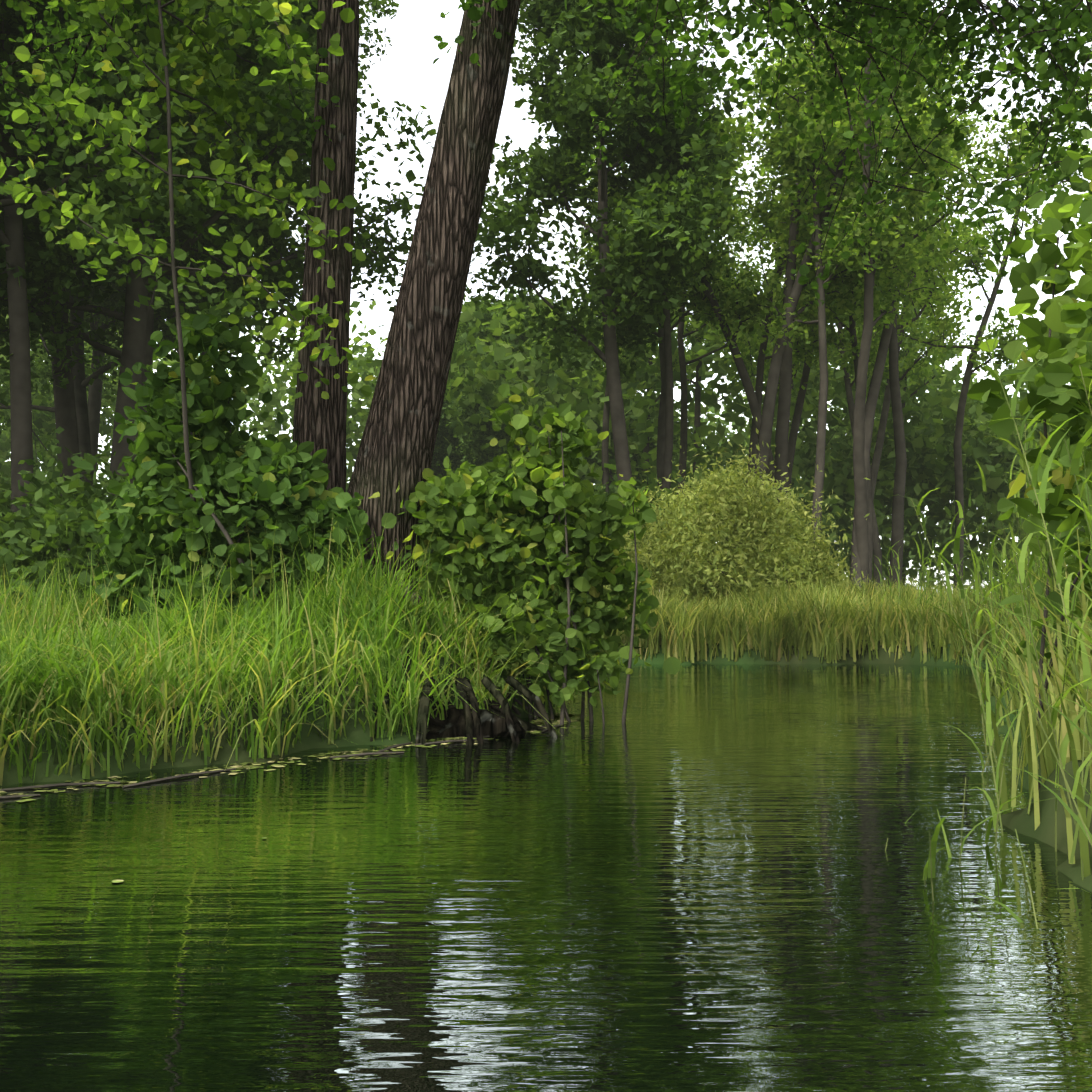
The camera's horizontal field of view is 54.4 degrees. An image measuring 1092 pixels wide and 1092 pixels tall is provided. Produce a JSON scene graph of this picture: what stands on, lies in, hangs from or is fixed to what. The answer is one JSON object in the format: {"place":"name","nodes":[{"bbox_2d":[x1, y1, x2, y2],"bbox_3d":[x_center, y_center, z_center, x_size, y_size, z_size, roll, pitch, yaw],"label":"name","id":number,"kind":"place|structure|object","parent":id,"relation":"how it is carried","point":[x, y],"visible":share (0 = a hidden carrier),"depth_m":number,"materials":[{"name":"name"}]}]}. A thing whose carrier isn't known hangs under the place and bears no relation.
{"place":"outdoors","nodes":[
{"label":"outdoors","id":0,"kind":"place"},
{"bbox_2d":[0,663,1091,1091],"bbox_3d":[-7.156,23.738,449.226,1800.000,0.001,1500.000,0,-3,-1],"label":"water","id":1,"kind":"structure","parent":0,"point":[666,887],"depth_m":3.32,"materials":[{"name":"green liquid"}]},
{"bbox_2d":[0,713,586,882],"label":"floating leaves","id":2,"kind":"object","parent":1,"relation":"on","point":[357,754],"visible":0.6,"depth_m":6.19,"materials":[{"name":"plant"}]},
{"bbox_2d":[833,636,1091,945],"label":"reed stems","id":3,"kind":"object","parent":1,"relation":"in","point":[929,867],"visible":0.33,"depth_m":3.74,"materials":[{"name":"green plant"}]},
{"bbox_2d":[0,607,1091,891],"bbox_3d":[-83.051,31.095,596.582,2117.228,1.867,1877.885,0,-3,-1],"label":"ground","id":4,"kind":"structure","parent":0,"point":[1020,821],"depth_m":6.43,"materials":[{"name":"green plant"}]},
{"bbox_2d":[0,472,10,506],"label":"understory bush","id":5,"kind":"object","parent":4,"relation":"on","point":[3,491],"depth_m":34.08,"materials":[{"name":"green plant"}]},
{"bbox_2d":[0,474,60,523],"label":"understory bush","id":6,"kind":"object","parent":4,"relation":"on","point":[3,485],"visible":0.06,"depth_m":22.53,"materials":[{"name":"green plant"}]},
{"bbox_2d":[2,459,102,519],"bbox_3d":[-15.198,-0.062,30.456,7.650,4.835,7.063,0,-3,-1],"label":"understory bush","id":7,"kind":"object","parent":4,"relation":"on","point":[90,478],"depth_m":29.77,"materials":[{"name":"green plant"}]},
{"bbox_2d":[0,9,106,215],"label":"forest tree","id":8,"kind":"object","parent":4,"relation":"on","point":[58,125],"visible":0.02,"depth_m":21.22,"materials":[{"name":"green plant"}]},
{"bbox_2d":[0,289,120,489],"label":"forest tree","id":9,"kind":"object","parent":4,"relation":"on","point":[95,395],"visible":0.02,"depth_m":39.81,"materials":[{"name":"green plant"}]},
{"bbox_2d":[0,313,120,489],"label":"tree","id":10,"kind":"object","parent":4,"relation":"on","point":[7,433],"depth_m":62.59,"materials":[{"name":"green plant"}]},
{"bbox_2d":[0,9,126,550],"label":"forest tree","id":11,"kind":"object","parent":4,"relation":"on","point":[65,414],"visible":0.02,"depth_m":25.71,"materials":[{"name":"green plant"}]},
{"bbox_2d":[0,412,140,617],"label":"understory bush","id":12,"kind":"object","parent":4,"relation":"on","point":[38,528],"visible":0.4,"depth_m":16.82,"materials":[{"name":"green plant"}]},
{"bbox_2d":[0,308,166,498],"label":"tree","id":13,"kind":"object","parent":4,"relation":"on","point":[5,445],"visible":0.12,"depth_m":53.42,"materials":[{"name":"green plant"}]},
{"bbox_2d":[0,0,169,367],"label":"forest tree","id":14,"kind":"object","parent":4,"relation":"on","point":[53,252],"visible":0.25,"depth_m":20.65,"materials":[{"name":"green plant"}]},
{"bbox_2d":[0,21,174,343],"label":"forest tree","id":15,"kind":"object","parent":4,"relation":"on","point":[73,269],"depth_m":31.71,"materials":[{"name":"green plant"}]},
{"bbox_2d":[0,0,310,619],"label":"forest tree","id":16,"kind":"object","parent":4,"relation":"on","point":[20,400],"visible":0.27,"depth_m":19.65,"materials":[{"name":"green plant"}]},
{"bbox_2d":[0,0,316,352],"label":"forest tree","id":17,"kind":"object","parent":4,"relation":"on","point":[122,191],"visible":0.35,"depth_m":18.54,"materials":[{"name":"green plant"}]},
{"bbox_2d":[32,47,304,491],"bbox_3d":[-14.055,-11.254,35.930,14.775,27.807,15.545,0,-3,-1],"label":"forest tree","id":18,"kind":"object","parent":4,"relation":"on","point":[81,382],"visible":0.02,"depth_m":33.75,"materials":[{"name":"green plant"}]},
{"bbox_2d":[0,0,358,548],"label":"tree","id":19,"kind":"object","parent":4,"relation":"on","point":[319,421],"visible":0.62,"depth_m":9.58,"materials":[{"name":"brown plant"}]},
{"bbox_2d":[0,2,362,411],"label":"forest tree","id":20,"kind":"object","parent":4,"relation":"on","point":[58,306],"visible":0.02,"depth_m":23.79,"materials":[{"name":"green plant"}]},
{"bbox_2d":[0,0,375,570],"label":"tree sapling","id":21,"kind":"object","parent":4,"relation":"on","point":[225,99],"visible":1,"depth_m":8.29,"materials":[{"name":"green plant"}]},
{"bbox_2d":[0,286,389,486],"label":"tree line","id":22,"kind":"object","parent":4,"relation":"on","point":[106,427],"visible":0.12,"depth_m":56.39,"materials":[{"name":"green plant"}]},
{"bbox_2d":[71,1,373,434],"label":"forest tree","id":23,"kind":"object","parent":4,"relation":"on","point":[289,300],"visible":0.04,"depth_m":29.57,"materials":[{"name":"green plant"}]},
{"bbox_2d":[74,0,398,448],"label":"forest tree","id":24,"kind":"object","parent":4,"relation":"on","point":[377,4],"visible":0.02,"depth_m":36.38,"materials":[{"name":"green plant"}]},
{"bbox_2d":[45,314,442,628],"bbox_3d":[-2.624,-0.542,8.887,2.472,2.940,2.530,3,-4,-44],"label":"ivy bush","id":25,"kind":"object","parent":4,"relation":"on","point":[234,482],"visible":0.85,"depth_m":8.62,"materials":[{"name":"green plant"}]},
{"bbox_2d":[9,0,541,498],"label":"forest tree","id":26,"kind":"object","parent":4,"relation":"on","point":[377,260],"visible":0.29,"depth_m":23.42,"materials":[{"name":"green plant"}]},
{"bbox_2d":[177,459,424,608],"bbox_3d":[-2.035,0.016,9.165,2.592,1.716,0.689,0,-3,9],"label":"bush","id":27,"kind":"object","parent":4,"relation":"on","point":[415,591],"visible":0.02,"depth_m":8.73,"materials":[{"name":"plant"}]},
{"bbox_2d":[0,490,637,785],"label":"bank grass","id":28,"kind":"structure","parent":4,"relation":"on","point":[71,665],"depth_m":7.12,"materials":[{"name":"green plant"}]},
{"bbox_2d":[225,340,465,505],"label":"tree","id":29,"kind":"object","parent":4,"relation":"on","point":[351,410],"visible":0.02,"depth_m":59.30,"materials":[{"name":"green plant"}]},
{"bbox_2d":[418,463,464,582],"bbox_3d":[-3.668,-0.276,33.320,5.752,5.303,7.493,-2,-3,28],"label":"understory bush","id":30,"kind":"object","parent":4,"relation":"on","point":[440,476],"depth_m":32.47,"materials":[{"name":"green plant"}]},
{"bbox_2d":[430,321,467,485],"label":"forest tree","id":31,"kind":"object","parent":4,"relation":"on","point":[436,469],"visible":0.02,"depth_m":56.88,"materials":[{"name":"green plant"}]},
{"bbox_2d":[370,675,557,744],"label":"tree roots","id":32,"kind":"object","parent":4,"relation":"on","point":[468,722],"visible":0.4,"depth_m":7.58,"materials":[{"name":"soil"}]},
{"bbox_2d":[435,292,506,476],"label":"forest tree","id":33,"kind":"object","parent":4,"relation":"on","point":[469,454],"visible":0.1,"depth_m":54.45,"materials":[{"name":"green plant"}]},
{"bbox_2d":[446,286,609,480],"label":"forest tree","id":34,"kind":"object","parent":4,"relation":"on","point":[483,332],"visible":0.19,"depth_m":50.80,"materials":[{"name":"green plant"}]},
{"bbox_2d":[382,383,680,724],"bbox_3d":[-0.134,0.455,9.036,2.548,3.762,1.723,0,-3,-1],"label":"bush","id":35,"kind":"object","parent":4,"relation":"on","point":[495,525],"visible":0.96,"depth_m":8.80,"materials":[{"name":"green plant"}]},
{"bbox_2d":[419,491,728,588],"bbox_3d":[0.285,0.087,28.561,9.354,4.199,8.173,0,-3,-1],"label":"understory bush","id":36,"kind":"object","parent":4,"relation":"on","point":[428,549],"visible":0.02,"depth_m":27.86,"materials":[{"name":"green plant"}]},
{"bbox_2d":[510,297,637,478],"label":"forest tree","id":37,"kind":"object","parent":4,"relation":"on","point":[566,313],"visible":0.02,"depth_m":55.88,"materials":[{"name":"green plant"}]},
{"bbox_2d":[465,0,753,514],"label":"forest tree","id":38,"kind":"object","parent":4,"relation":"on","point":[575,93],"visible":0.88,"depth_m":27.84,"materials":[{"name":"green plant"}]},
{"bbox_2d":[508,304,719,490],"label":"forest tree","id":39,"kind":"object","parent":4,"relation":"on","point":[633,457],"visible":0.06,"depth_m":52.78,"materials":[{"name":"green plant"}]},
{"bbox_2d":[546,127,691,493],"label":"alder tree","id":40,"kind":"object","parent":4,"relation":"on","point":[605,454],"visible":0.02,"depth_m":39.98,"materials":[{"name":"green plant"}]},
{"bbox_2d":[560,471,726,589],"bbox_3d":[2.194,0.149,28.710,6.032,4.072,5.696,-1,-3,22],"label":"understory bush","id":41,"kind":"object","parent":4,"relation":"on","point":[614,487],"visible":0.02,"depth_m":28.19,"materials":[{"name":"green plant"}]},
{"bbox_2d":[598,328,710,483],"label":"alder tree","id":42,"kind":"object","parent":4,"relation":"on","point":[646,449],"visible":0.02,"depth_m":46.89,"materials":[{"name":"green plant"}]},
{"bbox_2d":[559,38,750,586],"bbox_3d":[3.689,-7.184,34.773,5.883,19.553,5.020,-1,-3,21],"label":"alder tree","id":43,"kind":"object","parent":4,"relation":"on","point":[660,433],"visible":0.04,"depth_m":33.76,"materials":[{"name":"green plant"}]},
{"bbox_2d":[574,54,762,492],"bbox_3d":[2.952,-6.167,29.950,4.822,16.996,5.385,-3,-4,41],"label":"alder tree","id":44,"kind":"object","parent":4,"relation":"on","point":[669,420],"visible":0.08,"depth_m":29.83,"materials":[{"name":"green plant"}]},
{"bbox_2d":[357,196,1004,585],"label":"tree","id":45,"kind":"object","parent":4,"relation":"on","point":[553,390],"visible":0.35,"depth_m":43.52,"materials":[{"name":"green plant"}]},
{"bbox_2d":[591,382,773,492],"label":"tree","id":46,"kind":"object","parent":4,"relation":"on","point":[711,409],"visible":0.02,"depth_m":78.79,"materials":[{"name":"green plant"}]},
{"bbox_2d":[646,154,752,481],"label":"alder tree","id":47,"kind":"object","parent":4,"relation":"on","point":[697,415],"visible":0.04,"depth_m":44.08,"materials":[{"name":"green plant"}]},
{"bbox_2d":[334,0,1091,588],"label":"tree","id":48,"kind":"object","parent":4,"relation":"on","point":[398,440],"visible":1,"depth_m":9.08,"materials":[{"name":"brown plant"}]},
{"bbox_2d":[625,62,801,578],"bbox_3d":[4.835,-5.763,29.512,4.600,16.135,5.060,2,-4,-38],"label":"alder tree","id":49,"kind":"object","parent":4,"relation":"on","point":[732,303],"visible":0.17,"depth_m":28.84,"materials":[{"name":"green plant"}]},
{"bbox_2d":[677,119,798,501],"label":"alder tree","id":50,"kind":"object","parent":4,"relation":"on","point":[683,363],"visible":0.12,"depth_m":35.95,"materials":[{"name":"green plant"}]},
{"bbox_2d":[591,417,889,605],"bbox_3d":[3.453,-0.223,19.622,5.958,3.918,4.653,0,-3,-1],"label":"willow bush","id":51,"kind":"object","parent":4,"relation":"on","point":[747,517],"visible":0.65,"depth_m":18.92,"materials":[{"name":"green plant"}]},
{"bbox_2d":[594,429,907,567],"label":"tree line","id":52,"kind":"object","parent":4,"relation":"on","point":[840,549],"visible":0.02,"depth_m":78.65,"materials":[{"name":"green plant"}]},
{"bbox_2d":[706,201,813,461],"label":"alder tree","id":53,"kind":"object","parent":4,"relation":"on","point":[732,362],"visible":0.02,"depth_m":40.94,"materials":[{"name":"green plant"}]},
{"bbox_2d":[705,180,832,391],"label":"alder tree","id":54,"kind":"object","parent":4,"relation":"on","point":[755,279],"visible":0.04,"depth_m":47.68,"materials":[{"name":"green plant"}]},
{"bbox_2d":[713,40,860,554],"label":"alder tree","id":55,"kind":"object","parent":4,"relation":"on","point":[802,347],"visible":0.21,"depth_m":31.23,"materials":[{"name":"green plant"}]},
{"bbox_2d":[725,22,851,562],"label":"alder tree","id":56,"kind":"object","parent":4,"relation":"on","point":[793,434],"depth_m":33.62,"materials":[{"name":"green plant"}]},
{"bbox_2d":[738,0,877,576],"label":"alder tree","id":57,"kind":"object","parent":4,"relation":"on","point":[796,232],"visible":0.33,"depth_m":27.89,"materials":[{"name":"green plant"}]},
{"bbox_2d":[677,368,966,589],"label":"tree","id":58,"kind":"object","parent":4,"relation":"on","point":[723,423],"depth_m":81.54,"materials":[{"name":"green plant"}]},
{"bbox_2d":[724,0,941,562],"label":"alder tree","id":59,"kind":"object","parent":4,"relation":"on","point":[766,426],"visible":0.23,"depth_m":27.61,"materials":[{"name":"green plant"}]},
{"bbox_2d":[723,28,945,550],"bbox_3d":[7.309,-5.594,27.203,5.883,15.535,3.810,-1,-3,19],"label":"alder tree","id":60,"kind":"object","parent":4,"relation":"on","point":[854,249],"visible":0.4,"depth_m":27.05,"materials":[{"name":"green plant"}]},
{"bbox_2d":[763,286,908,588],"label":"alder tree","id":61,"kind":"object","parent":4,"relation":"on","point":[877,551],"visible":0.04,"depth_m":40.67,"materials":[{"name":"green plant"}]},
{"bbox_2d":[827,299,904,591],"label":"alder tree","id":62,"kind":"object","parent":4,"relation":"on","point":[903,544],"depth_m":50.10,"materials":[{"name":"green plant"}]},
{"bbox_2d":[764,23,975,588],"bbox_3d":[8.993,-6.677,30.948,6.198,18.200,5.749,-2,-3,33],"label":"alder tree","id":63,"kind":"object","parent":4,"relation":"on","point":[897,535],"visible":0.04,"depth_m":30.90,"materials":[{"name":"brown plant"}]},
{"bbox_2d":[780,159,959,583],"bbox_3d":[10.248,-5.461,33.400,5.263,15.949,5.586,1,-3,-23],"label":"alder tree","id":64,"kind":"object","parent":4,"relation":"on","point":[854,349],"visible":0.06,"depth_m":32.12,"materials":[{"name":"green plant"}]},
{"bbox_2d":[709,309,1033,592],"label":"tree","id":65,"kind":"object","parent":4,"relation":"on","point":[840,442],"visible":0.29,"depth_m":47.40,"materials":[{"name":"green plant"}]},
{"bbox_2d":[821,0,973,584],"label":"alder tree","id":66,"kind":"object","parent":4,"relation":"on","point":[871,306],"visible":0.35,"depth_m":27.11,"materials":[{"name":"green plant"}]},
{"bbox_2d":[843,103,989,499],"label":"alder tree","id":67,"kind":"object","parent":4,"relation":"on","point":[882,430],"visible":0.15,"depth_m":38.06,"materials":[{"name":"green plant"}]},
{"bbox_2d":[798,3,1038,587],"bbox_3d":[10.211,-6.715,29.192,7.000,18.051,5.730,0,-3,-1],"label":"alder tree","id":68,"kind":"object","parent":4,"relation":"on","point":[876,380],"visible":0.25,"depth_m":28.91,"materials":[{"name":"green plant"}]},
{"bbox_2d":[879,202,970,585],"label":"alder tree","id":69,"kind":"object","parent":4,"relation":"on","point":[937,367],"visible":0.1,"depth_m":45.06,"materials":[{"name":"green plant"}]},
{"bbox_2d":[828,348,1091,589],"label":"tree line","id":70,"kind":"object","parent":4,"relation":"on","point":[981,458],"visible":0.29,"depth_m":44.47,"materials":[{"name":"green plant"}]},
{"bbox_2d":[881,303,1040,586],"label":"tree line","id":71,"kind":"object","parent":4,"relation":"on","point":[940,524],"visible":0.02,"depth_m":74.79,"materials":[{"name":"green plant"}]},
{"bbox_2d":[862,70,1091,590],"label":"alder tree","id":72,"kind":"object","parent":4,"relation":"on","point":[979,337],"visible":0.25,"depth_m":34.60,"materials":[{"name":"green plant"}]},
{"bbox_2d":[874,529,1082,666],"bbox_3d":[7.928,0.762,15.264,5.464,2.512,5.290,0,-3,-1],"label":"far reed corner","id":73,"kind":"object","parent":4,"relation":"on","point":[964,622],"visible":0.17,"depth_m":16.37,"materials":[{"name":"green plant"}]},
{"bbox_2d":[868,304,1091,890],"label":"reed bank","id":74,"kind":"structure","parent":4,"relation":"on","point":[1021,563],"depth_m":4.68,"materials":[{"name":"green plant"}]},
{"bbox_2d":[886,389,1078,589],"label":"tree line","id":75,"kind":"object","parent":4,"relation":"on","point":[938,575],"depth_m":80.33,"materials":[{"name":"green plant"}]},
{"bbox_2d":[952,382,1068,491],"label":"tree line","id":76,"kind":"object","parent":4,"relation":"on","point":[981,438],"depth_m":48.18,"materials":[{"name":"green plant"}]},
{"bbox_2d":[967,129,1091,789],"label":"alder bush","id":77,"kind":"object","parent":4,"relation":"on","point":[1064,327],"visible":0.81,"depth_m":4.78,"materials":[{"name":"green plant"}]},
{"bbox_2d":[1,0,1091,592],"label":"sky","id":78,"kind":"structure","parent":0,"point":[408,75],"materials":[{"name":"white"}]},
{"bbox_2d":[419,493,1091,876],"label":"bank grass","id":79,"kind":"structure","parent":0,"point":[835,623],"depth_m":16.18,"materials":[{"name":"green plant"}]}
]}

